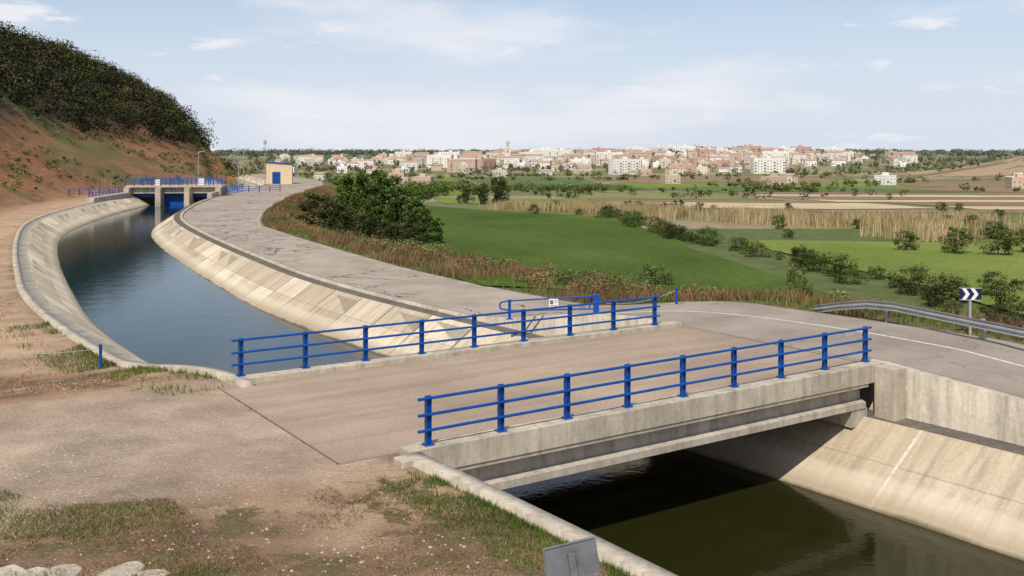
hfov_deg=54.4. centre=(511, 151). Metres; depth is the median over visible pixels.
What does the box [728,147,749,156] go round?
apartment block
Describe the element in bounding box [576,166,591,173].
town building
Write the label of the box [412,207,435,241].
poplar tree
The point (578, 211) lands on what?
ditch tree
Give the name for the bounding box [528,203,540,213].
ditch tree
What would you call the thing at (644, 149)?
town building
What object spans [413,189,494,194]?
crop field
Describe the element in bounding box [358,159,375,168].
town building
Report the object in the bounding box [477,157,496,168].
town building
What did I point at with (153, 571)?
broken concrete
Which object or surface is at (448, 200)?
crop field
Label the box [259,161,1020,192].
distant tree rows
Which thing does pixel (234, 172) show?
slope shrubs
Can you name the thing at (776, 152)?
town building
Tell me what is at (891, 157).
town building
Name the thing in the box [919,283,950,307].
hedge tree
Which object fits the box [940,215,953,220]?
olive tree
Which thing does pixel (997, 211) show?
olive tree
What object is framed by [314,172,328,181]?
farm house
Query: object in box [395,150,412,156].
town building
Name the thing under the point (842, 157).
town building
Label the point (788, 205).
ditch tree
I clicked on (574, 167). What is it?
town building
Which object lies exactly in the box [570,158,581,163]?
town building
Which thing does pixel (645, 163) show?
town building
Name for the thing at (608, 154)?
town building
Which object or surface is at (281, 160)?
town building
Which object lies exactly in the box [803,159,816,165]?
town building
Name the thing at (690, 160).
town building
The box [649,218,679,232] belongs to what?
hedge shrub
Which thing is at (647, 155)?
town building
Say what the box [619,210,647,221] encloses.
hedge shrub
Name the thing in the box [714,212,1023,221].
crop field
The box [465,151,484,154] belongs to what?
town building
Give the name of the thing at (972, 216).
almond tree
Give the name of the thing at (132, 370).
grass tufts far bank
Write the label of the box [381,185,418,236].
poplar tree
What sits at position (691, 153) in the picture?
town building
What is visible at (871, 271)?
hedge shrub
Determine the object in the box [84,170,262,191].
perimeter fence
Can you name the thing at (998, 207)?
stubble field
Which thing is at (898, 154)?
town building
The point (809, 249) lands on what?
hedge shrub
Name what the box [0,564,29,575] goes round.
rock
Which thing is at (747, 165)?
town building
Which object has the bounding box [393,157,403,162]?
town building
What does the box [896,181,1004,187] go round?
ploughed field
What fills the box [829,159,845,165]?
town building
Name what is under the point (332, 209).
holm oak
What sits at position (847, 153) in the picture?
town building
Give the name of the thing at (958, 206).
ditch tree
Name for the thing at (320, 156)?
town building
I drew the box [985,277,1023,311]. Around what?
almond tree
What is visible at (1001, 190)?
ploughed field
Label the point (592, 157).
town building
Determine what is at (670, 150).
hilltop pines
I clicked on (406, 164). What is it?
town building
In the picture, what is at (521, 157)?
town building
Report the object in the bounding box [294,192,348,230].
holm oak
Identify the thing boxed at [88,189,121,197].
gate railing
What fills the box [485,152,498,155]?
town building
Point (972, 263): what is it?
crop field
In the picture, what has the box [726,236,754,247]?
hedge shrub
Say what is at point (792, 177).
farm house
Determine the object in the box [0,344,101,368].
chain and post
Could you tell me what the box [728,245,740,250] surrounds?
hedge shrub
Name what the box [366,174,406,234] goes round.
poplar tree
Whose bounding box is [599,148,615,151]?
town building
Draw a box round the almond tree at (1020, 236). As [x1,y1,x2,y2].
[1012,228,1023,251]
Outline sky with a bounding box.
[0,0,1023,150]
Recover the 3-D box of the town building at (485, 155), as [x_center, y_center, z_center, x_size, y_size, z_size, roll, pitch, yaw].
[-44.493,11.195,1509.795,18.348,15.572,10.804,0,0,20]
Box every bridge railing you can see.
[231,296,659,376]
[417,326,871,446]
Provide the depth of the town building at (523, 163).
1257.96 m
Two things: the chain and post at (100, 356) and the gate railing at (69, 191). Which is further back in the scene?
the gate railing at (69, 191)
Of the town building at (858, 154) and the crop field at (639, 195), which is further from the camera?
the town building at (858, 154)
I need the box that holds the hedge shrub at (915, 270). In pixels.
[883,263,937,289]
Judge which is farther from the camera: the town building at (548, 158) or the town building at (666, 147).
the town building at (666, 147)
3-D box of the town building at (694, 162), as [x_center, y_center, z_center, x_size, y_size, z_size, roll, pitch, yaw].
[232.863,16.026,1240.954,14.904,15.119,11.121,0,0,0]
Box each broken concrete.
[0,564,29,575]
[26,567,49,575]
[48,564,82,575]
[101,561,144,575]
[135,569,170,575]
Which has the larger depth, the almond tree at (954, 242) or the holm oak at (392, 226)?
the holm oak at (392, 226)
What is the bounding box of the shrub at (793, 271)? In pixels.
[783,261,815,297]
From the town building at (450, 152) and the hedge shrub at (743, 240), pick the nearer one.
the hedge shrub at (743, 240)
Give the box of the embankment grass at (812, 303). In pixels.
[262,186,1023,340]
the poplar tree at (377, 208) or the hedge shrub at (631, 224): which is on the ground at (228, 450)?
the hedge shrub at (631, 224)
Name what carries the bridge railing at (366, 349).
on the road bridge
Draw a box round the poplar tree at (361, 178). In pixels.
[346,168,391,228]
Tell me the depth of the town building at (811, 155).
1509.33 m
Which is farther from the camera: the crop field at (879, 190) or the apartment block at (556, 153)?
the apartment block at (556, 153)
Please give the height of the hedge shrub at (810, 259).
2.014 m
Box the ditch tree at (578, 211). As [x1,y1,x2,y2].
[575,208,582,214]
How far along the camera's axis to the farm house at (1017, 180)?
515.76 m
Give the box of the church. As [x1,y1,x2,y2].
[497,141,510,157]
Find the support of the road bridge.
on the ground at (228, 450)
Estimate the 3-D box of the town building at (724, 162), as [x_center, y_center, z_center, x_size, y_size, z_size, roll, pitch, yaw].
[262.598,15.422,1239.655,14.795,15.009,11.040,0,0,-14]
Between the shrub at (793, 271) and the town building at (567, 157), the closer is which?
the shrub at (793, 271)
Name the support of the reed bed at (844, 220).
on the ground at (228, 450)
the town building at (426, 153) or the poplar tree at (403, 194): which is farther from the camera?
the town building at (426, 153)
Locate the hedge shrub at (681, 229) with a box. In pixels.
[657,222,692,239]
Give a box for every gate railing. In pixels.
[68,187,124,195]
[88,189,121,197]
[125,179,222,185]
[131,178,226,184]
[223,184,242,193]
[229,185,280,192]
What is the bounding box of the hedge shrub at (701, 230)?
[682,225,724,243]
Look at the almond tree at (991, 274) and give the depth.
59.97 m
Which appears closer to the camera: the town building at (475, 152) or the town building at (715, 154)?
the town building at (715, 154)
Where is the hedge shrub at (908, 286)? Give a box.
[890,274,924,295]
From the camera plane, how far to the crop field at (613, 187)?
573.74 m
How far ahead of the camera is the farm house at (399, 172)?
695.86 m
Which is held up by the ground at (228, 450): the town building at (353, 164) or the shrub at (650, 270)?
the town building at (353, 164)
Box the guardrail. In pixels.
[814,300,1023,340]
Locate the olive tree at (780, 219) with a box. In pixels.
[772,214,787,228]
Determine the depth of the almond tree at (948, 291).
56.77 m
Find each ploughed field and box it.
[591,199,845,202]
[605,177,844,182]
[712,191,1023,194]
[764,196,1023,199]
[807,210,1023,212]
[888,202,1023,205]
[892,188,1023,191]
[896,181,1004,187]
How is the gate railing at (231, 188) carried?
on the service road
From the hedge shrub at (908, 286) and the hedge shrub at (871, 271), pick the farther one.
the hedge shrub at (871, 271)
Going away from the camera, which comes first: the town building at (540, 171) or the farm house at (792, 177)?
the farm house at (792, 177)
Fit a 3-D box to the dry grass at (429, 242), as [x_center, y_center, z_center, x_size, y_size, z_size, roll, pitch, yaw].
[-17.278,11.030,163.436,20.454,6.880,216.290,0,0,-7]
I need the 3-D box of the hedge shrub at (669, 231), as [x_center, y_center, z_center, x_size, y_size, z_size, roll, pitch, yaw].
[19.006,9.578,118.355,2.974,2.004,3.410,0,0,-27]
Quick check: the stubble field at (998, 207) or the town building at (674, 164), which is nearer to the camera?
the stubble field at (998, 207)
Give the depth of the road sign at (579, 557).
10.70 m
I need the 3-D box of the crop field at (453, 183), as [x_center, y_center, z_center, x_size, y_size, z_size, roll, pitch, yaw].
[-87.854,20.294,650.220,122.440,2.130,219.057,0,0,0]
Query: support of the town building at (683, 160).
on the ground at (228, 450)
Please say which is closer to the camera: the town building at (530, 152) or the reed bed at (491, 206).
the reed bed at (491, 206)
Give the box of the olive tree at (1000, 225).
[981,219,1005,237]
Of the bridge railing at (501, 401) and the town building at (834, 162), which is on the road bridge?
the bridge railing at (501, 401)
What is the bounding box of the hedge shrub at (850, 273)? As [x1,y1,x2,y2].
[829,267,871,284]
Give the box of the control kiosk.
[265,161,293,183]
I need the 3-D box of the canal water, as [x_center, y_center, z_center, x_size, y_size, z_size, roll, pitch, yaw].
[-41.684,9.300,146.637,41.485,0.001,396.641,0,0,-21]
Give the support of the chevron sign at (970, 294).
on the ground at (228, 450)
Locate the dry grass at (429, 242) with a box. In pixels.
[358,210,482,285]
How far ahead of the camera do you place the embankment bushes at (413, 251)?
71.15 m
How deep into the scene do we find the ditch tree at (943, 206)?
219.85 m
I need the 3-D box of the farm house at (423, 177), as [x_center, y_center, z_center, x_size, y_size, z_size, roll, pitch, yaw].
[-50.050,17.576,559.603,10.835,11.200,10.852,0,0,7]
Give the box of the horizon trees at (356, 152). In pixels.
[213,147,1023,156]
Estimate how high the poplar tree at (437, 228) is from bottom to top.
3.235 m
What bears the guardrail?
on the ground at (228, 450)
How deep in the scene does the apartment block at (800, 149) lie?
1524.94 m
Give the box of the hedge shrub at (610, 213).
[594,208,615,217]
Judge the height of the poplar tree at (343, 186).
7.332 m
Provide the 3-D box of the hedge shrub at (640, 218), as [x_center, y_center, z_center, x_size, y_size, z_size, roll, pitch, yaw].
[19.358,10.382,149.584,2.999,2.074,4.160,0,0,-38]
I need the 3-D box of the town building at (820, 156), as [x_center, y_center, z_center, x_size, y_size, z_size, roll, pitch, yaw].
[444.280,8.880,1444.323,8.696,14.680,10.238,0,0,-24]
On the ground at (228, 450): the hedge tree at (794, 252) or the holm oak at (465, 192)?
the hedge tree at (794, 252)
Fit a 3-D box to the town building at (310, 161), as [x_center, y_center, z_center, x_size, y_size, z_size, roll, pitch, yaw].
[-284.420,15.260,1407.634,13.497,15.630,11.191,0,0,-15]
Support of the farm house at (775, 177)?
on the ground at (228, 450)
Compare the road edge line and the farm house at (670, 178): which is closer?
the road edge line
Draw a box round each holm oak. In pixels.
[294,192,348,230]
[317,200,360,232]
[333,209,375,235]
[360,216,394,239]
[379,222,413,243]
[402,225,426,244]
[455,185,471,202]
[470,183,489,203]
[489,176,510,203]
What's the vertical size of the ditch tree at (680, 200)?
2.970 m
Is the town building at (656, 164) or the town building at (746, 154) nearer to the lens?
the town building at (656, 164)
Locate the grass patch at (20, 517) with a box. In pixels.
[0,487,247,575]
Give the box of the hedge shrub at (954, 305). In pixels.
[931,299,963,314]
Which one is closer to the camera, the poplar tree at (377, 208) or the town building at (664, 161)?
the poplar tree at (377, 208)
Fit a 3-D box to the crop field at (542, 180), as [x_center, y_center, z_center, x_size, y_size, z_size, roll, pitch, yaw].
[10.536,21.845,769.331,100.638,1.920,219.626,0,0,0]
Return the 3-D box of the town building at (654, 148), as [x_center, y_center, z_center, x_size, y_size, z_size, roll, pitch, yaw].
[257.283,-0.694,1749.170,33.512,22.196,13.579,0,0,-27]
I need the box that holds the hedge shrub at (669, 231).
[657,225,682,237]
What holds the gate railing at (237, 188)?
on the service road
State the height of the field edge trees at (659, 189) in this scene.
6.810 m
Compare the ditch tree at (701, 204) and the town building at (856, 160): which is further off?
the town building at (856, 160)
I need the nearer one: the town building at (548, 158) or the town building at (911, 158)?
the town building at (911, 158)
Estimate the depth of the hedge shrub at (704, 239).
103.37 m
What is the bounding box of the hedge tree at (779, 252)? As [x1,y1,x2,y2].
[774,250,786,259]
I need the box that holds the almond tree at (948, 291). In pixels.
[934,274,970,303]
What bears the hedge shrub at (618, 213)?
on the ground at (228, 450)
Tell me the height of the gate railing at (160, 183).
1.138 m
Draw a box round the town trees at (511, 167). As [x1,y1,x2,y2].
[244,153,1013,173]
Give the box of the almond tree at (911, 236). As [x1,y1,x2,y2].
[892,229,919,249]
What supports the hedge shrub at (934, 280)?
on the ground at (228, 450)
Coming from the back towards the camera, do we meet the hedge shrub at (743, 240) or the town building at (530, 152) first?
the town building at (530, 152)
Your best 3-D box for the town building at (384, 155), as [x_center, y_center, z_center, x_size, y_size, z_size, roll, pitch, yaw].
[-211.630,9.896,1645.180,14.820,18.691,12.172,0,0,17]
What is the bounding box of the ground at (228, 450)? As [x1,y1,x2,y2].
[0,52,1023,575]
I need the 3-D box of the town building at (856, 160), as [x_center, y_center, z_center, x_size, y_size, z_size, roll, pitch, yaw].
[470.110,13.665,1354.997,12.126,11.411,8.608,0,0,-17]
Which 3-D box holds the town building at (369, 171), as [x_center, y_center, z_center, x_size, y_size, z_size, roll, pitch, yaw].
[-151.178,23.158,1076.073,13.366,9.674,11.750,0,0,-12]
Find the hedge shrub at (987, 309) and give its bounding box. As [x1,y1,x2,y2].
[972,303,1007,322]
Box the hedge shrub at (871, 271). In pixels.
[858,265,886,279]
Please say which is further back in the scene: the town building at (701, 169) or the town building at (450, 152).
the town building at (450, 152)
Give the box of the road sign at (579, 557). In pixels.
[542,536,600,575]
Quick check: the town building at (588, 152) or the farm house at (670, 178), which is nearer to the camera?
the farm house at (670, 178)
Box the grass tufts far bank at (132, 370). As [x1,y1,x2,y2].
[6,320,222,395]
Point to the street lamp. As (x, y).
(238, 166)
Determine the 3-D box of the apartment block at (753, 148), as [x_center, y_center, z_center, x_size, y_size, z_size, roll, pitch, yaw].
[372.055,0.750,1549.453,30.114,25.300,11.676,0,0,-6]
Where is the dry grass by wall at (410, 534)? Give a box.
[299,470,612,575]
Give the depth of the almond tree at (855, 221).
139.88 m
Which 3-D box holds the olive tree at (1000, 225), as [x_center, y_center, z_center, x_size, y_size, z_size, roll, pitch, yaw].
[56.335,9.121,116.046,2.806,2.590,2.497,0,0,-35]
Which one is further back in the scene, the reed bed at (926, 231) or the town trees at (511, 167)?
the town trees at (511, 167)
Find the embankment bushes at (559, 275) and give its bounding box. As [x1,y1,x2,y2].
[286,199,910,305]
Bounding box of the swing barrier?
[499,294,598,319]
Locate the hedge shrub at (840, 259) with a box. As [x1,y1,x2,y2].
[815,251,862,276]
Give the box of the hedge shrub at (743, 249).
[737,245,753,253]
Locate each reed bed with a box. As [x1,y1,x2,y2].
[479,200,684,208]
[486,198,845,227]
[776,208,1023,230]
[855,214,1023,242]
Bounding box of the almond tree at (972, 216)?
[961,214,979,225]
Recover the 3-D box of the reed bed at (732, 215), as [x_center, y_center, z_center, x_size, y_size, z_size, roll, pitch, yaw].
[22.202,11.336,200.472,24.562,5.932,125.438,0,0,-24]
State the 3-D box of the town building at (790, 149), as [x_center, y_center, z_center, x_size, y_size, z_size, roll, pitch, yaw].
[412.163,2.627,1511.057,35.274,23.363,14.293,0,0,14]
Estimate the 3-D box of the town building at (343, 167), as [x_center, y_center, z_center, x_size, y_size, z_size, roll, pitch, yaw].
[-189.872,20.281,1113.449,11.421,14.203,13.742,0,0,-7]
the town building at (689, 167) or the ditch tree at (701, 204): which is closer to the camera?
the ditch tree at (701, 204)
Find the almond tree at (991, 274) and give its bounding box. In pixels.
[975,270,1009,294]
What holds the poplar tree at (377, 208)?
on the dry grass at (429, 242)
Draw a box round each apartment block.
[535,148,560,159]
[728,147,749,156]
[740,144,760,151]
[758,148,783,151]
[790,145,811,152]
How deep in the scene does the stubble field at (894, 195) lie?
388.17 m
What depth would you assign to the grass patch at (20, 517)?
16.87 m
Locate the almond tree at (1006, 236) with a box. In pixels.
[974,225,1020,254]
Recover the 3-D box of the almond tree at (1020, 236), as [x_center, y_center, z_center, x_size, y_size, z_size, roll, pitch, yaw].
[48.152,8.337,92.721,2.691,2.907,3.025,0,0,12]
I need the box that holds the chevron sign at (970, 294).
[959,288,981,334]
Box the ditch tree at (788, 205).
[785,202,793,209]
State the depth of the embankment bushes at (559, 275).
64.27 m
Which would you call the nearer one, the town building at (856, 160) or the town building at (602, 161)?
the town building at (602, 161)
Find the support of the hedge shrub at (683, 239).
on the ground at (228, 450)
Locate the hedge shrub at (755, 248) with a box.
[744,238,776,257]
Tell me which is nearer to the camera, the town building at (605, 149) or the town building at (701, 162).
the town building at (701, 162)
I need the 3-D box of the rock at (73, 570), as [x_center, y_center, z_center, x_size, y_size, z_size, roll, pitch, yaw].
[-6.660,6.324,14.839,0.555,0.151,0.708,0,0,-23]
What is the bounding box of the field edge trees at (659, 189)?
[450,184,908,199]
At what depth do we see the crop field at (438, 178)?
850.86 m
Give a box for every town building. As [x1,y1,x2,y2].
[274,159,286,162]
[283,154,291,160]
[298,155,310,163]
[306,157,315,165]
[315,155,325,161]
[333,160,345,165]
[337,164,347,172]
[347,162,357,168]
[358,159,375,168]
[366,169,375,173]
[370,166,383,169]
[379,152,388,160]
[388,158,395,163]
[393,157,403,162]
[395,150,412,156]
[399,161,416,170]
[406,153,424,160]
[414,155,426,165]
[415,152,428,154]
[427,153,453,167]
[431,164,442,170]
[439,150,462,155]
[447,159,477,171]
[457,153,477,158]
[458,162,468,173]
[459,156,476,158]
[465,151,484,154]
[477,154,488,157]
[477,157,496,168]
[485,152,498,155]
[492,168,506,175]
[496,158,503,168]
[499,156,519,167]
[510,154,522,161]
[518,151,542,153]
[519,161,529,167]
[523,154,542,161]
[529,160,540,166]
[536,169,551,174]
[538,161,552,167]
[544,156,555,160]
[551,159,561,163]
[551,164,562,171]
[560,148,571,153]
[561,162,575,169]
[564,154,589,161]
[570,156,588,158]
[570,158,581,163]
[573,164,589,172]
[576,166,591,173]
[579,157,589,164]
[582,151,593,154]
[590,155,594,163]
[595,150,622,164]
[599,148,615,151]
[600,159,607,165]
[608,157,640,174]
[614,153,633,158]
[623,150,641,153]
[629,147,649,151]
[630,152,654,162]
[630,170,637,174]
[638,167,651,175]
[642,160,648,166]
[647,151,665,155]
[648,145,659,150]
[652,154,672,164]
[653,161,658,166]
[659,145,672,150]
[659,157,670,166]
[665,166,685,174]
[666,151,674,156]
[668,162,682,165]
[673,145,696,152]
[678,159,688,162]
[680,163,696,174]
[686,150,696,156]
[689,157,705,162]
[692,159,705,164]
[697,147,720,152]
[697,148,716,158]
[697,165,706,173]
[698,160,707,165]
[701,152,711,158]
[708,156,725,160]
[708,159,721,169]
[710,153,729,159]
[717,153,741,159]
[717,158,729,166]
[718,167,726,171]
[727,165,741,172]
[742,159,749,164]
[744,152,762,157]
[745,162,749,168]
[750,156,785,173]
[763,149,789,163]
[764,155,787,168]
[782,146,795,151]
[791,156,797,163]
[793,153,808,162]
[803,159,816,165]
[806,151,814,158]
[813,153,822,160]
[823,151,841,160]
[824,146,844,151]
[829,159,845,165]
[831,150,850,160]
[838,156,847,161]
[852,158,862,163]
[854,152,863,157]
[885,150,896,156]
[886,156,898,161]
[890,152,911,159]
[891,159,899,167]
[900,154,917,162]
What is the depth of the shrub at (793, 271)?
58.95 m
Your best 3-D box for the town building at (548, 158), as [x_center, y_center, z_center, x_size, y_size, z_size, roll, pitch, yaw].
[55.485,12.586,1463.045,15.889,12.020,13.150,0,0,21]
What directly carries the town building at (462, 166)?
on the ground at (228, 450)
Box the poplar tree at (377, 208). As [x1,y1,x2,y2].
[357,196,384,235]
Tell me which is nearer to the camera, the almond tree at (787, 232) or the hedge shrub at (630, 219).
the almond tree at (787, 232)
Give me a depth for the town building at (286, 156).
1723.47 m
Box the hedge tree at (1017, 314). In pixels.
[995,310,1023,327]
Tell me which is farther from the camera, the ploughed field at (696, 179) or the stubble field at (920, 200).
the ploughed field at (696, 179)
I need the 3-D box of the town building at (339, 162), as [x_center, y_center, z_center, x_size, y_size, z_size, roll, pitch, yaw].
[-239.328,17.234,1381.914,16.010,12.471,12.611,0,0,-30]
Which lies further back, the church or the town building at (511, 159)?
the church
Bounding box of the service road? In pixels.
[183,174,1023,396]
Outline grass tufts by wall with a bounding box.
[371,467,638,575]
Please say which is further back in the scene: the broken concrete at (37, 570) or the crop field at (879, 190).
the crop field at (879, 190)
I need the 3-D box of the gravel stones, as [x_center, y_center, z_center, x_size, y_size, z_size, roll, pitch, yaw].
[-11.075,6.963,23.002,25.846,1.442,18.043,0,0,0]
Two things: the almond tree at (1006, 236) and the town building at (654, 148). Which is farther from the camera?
the town building at (654, 148)
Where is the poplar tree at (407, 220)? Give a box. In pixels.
[400,196,425,236]
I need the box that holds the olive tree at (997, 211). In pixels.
[991,208,1008,220]
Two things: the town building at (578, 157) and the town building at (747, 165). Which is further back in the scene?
the town building at (578, 157)
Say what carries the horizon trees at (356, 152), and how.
on the ground at (228, 450)
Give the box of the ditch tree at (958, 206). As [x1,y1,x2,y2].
[954,202,964,210]
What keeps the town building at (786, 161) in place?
on the ground at (228, 450)
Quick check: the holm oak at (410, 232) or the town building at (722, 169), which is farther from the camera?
the town building at (722, 169)
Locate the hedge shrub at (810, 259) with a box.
[794,250,831,271]
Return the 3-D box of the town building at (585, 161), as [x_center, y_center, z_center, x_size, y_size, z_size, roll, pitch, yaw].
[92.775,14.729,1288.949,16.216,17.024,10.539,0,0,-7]
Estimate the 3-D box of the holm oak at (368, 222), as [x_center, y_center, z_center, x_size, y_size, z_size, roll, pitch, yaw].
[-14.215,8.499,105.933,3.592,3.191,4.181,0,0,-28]
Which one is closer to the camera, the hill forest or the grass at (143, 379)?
the grass at (143, 379)
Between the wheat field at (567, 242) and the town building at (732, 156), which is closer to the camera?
the wheat field at (567, 242)
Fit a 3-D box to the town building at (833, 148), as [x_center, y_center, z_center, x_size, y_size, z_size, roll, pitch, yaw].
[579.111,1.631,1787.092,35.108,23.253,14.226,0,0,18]
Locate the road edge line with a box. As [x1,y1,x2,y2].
[605,311,1023,366]
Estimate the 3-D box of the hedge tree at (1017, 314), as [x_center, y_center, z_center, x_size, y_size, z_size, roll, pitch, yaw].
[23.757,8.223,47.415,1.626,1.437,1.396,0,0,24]
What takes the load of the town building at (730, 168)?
on the ground at (228, 450)
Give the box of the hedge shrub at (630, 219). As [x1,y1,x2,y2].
[620,215,640,225]
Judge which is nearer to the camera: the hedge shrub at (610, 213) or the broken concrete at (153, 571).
the broken concrete at (153, 571)
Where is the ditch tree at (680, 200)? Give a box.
[673,199,686,210]
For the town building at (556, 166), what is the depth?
1142.69 m
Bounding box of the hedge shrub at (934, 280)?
[916,271,974,302]
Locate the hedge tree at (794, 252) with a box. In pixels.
[787,246,808,266]
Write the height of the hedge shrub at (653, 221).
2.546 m
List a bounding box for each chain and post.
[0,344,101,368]
[605,288,677,303]
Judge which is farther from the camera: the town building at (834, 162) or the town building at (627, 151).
the town building at (627, 151)
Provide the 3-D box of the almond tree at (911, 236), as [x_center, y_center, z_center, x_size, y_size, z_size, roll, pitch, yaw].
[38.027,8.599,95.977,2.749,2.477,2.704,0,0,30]
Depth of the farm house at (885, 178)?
636.35 m
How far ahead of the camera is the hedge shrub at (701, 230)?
106.97 m
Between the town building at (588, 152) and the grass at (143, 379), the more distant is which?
the town building at (588, 152)
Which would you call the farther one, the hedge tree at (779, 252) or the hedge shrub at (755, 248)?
the hedge shrub at (755, 248)
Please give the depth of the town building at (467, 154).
1313.19 m
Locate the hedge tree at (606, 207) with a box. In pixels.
[604,205,615,214]
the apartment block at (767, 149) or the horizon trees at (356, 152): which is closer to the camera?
the apartment block at (767, 149)
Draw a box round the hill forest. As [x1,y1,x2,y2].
[0,21,250,170]
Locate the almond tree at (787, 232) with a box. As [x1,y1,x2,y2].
[782,228,795,238]
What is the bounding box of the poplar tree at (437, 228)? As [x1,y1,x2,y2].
[427,217,444,242]
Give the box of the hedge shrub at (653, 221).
[641,215,668,228]
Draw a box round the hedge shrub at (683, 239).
[680,233,695,241]
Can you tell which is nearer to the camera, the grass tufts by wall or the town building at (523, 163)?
the grass tufts by wall
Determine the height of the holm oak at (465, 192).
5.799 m
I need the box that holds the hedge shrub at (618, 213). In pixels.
[604,208,621,217]
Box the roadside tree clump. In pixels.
[321,169,449,206]
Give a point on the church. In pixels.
(507, 149)
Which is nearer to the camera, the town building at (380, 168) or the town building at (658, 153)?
the town building at (380, 168)
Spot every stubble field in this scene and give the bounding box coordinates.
[609,202,930,208]
[743,194,1023,196]
[803,199,1023,201]
[946,206,1023,209]
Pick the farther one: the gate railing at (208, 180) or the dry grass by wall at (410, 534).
the gate railing at (208, 180)
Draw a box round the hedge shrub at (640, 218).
[629,214,650,225]
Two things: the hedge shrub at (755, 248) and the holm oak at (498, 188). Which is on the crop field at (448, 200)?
the holm oak at (498, 188)
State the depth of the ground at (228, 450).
22.14 m
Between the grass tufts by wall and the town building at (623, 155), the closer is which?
the grass tufts by wall
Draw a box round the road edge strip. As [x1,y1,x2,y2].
[257,182,697,305]
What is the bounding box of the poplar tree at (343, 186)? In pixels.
[333,179,358,220]
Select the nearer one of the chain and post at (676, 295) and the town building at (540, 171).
the chain and post at (676, 295)
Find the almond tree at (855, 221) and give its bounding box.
[850,219,862,228]
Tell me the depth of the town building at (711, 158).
1241.19 m
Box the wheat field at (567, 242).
[415,205,838,301]
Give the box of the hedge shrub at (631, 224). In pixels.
[627,220,639,227]
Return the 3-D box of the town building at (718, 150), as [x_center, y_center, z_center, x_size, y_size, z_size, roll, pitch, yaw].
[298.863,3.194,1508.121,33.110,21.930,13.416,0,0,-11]
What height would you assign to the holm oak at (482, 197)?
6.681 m
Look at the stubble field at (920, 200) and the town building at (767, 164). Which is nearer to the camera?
the stubble field at (920, 200)
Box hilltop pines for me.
[658,147,711,153]
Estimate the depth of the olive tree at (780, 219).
138.88 m
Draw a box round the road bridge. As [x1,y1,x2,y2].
[218,320,906,489]
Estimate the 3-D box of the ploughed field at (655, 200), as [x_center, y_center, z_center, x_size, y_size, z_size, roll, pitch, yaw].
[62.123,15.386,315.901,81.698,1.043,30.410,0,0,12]
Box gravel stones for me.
[0,372,606,575]
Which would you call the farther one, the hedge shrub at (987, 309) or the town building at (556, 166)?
the town building at (556, 166)
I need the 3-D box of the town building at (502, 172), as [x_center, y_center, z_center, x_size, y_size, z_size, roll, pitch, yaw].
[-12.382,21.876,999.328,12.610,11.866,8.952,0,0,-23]
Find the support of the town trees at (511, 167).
on the ground at (228, 450)
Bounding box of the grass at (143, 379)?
[0,297,169,396]
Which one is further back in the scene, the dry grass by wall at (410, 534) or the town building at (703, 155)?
the town building at (703, 155)
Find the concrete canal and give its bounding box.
[12,174,1023,575]
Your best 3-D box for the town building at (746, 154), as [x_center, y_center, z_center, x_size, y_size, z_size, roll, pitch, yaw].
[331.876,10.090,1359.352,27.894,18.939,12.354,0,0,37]
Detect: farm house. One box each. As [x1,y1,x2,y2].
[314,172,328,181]
[387,174,407,187]
[389,170,407,176]
[412,173,433,184]
[661,172,680,183]
[761,173,786,186]
[779,173,798,182]
[874,172,896,184]
[1005,174,1023,188]
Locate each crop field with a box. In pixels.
[300,176,454,180]
[329,180,469,187]
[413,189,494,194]
[433,197,589,203]
[469,177,595,183]
[487,184,648,190]
[529,191,777,199]
[612,183,940,187]
[662,188,977,192]
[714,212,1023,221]
[745,240,1023,313]
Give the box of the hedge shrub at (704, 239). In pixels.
[697,234,723,245]
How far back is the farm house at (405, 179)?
535.71 m
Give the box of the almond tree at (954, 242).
[939,226,974,253]
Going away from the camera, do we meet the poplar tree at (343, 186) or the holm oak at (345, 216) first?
the holm oak at (345, 216)
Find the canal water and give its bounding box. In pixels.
[58,179,1023,575]
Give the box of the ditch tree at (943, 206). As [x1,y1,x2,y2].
[936,201,947,210]
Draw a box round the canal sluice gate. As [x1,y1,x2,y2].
[87,175,226,205]
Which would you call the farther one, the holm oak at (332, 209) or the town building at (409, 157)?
the town building at (409, 157)
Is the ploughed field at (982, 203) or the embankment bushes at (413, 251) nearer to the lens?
the embankment bushes at (413, 251)
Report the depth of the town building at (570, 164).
1189.30 m
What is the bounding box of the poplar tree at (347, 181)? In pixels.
[333,170,373,223]
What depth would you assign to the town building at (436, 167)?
1185.11 m
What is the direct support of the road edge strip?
on the service road
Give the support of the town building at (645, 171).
on the ground at (228, 450)
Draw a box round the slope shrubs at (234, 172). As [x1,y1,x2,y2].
[0,98,260,195]
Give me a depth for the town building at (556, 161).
1367.47 m
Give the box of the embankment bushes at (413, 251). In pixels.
[274,197,914,315]
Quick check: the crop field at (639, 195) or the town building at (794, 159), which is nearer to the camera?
the crop field at (639, 195)
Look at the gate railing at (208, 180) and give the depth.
176.60 m
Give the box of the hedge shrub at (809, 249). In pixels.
[790,244,827,263]
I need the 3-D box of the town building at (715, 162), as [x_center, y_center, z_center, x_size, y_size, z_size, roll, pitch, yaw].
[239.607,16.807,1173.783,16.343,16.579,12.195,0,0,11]
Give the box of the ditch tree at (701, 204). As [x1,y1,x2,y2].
[691,202,704,211]
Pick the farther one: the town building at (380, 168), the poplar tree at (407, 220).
the town building at (380, 168)
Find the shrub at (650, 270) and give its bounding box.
[637,261,675,284]

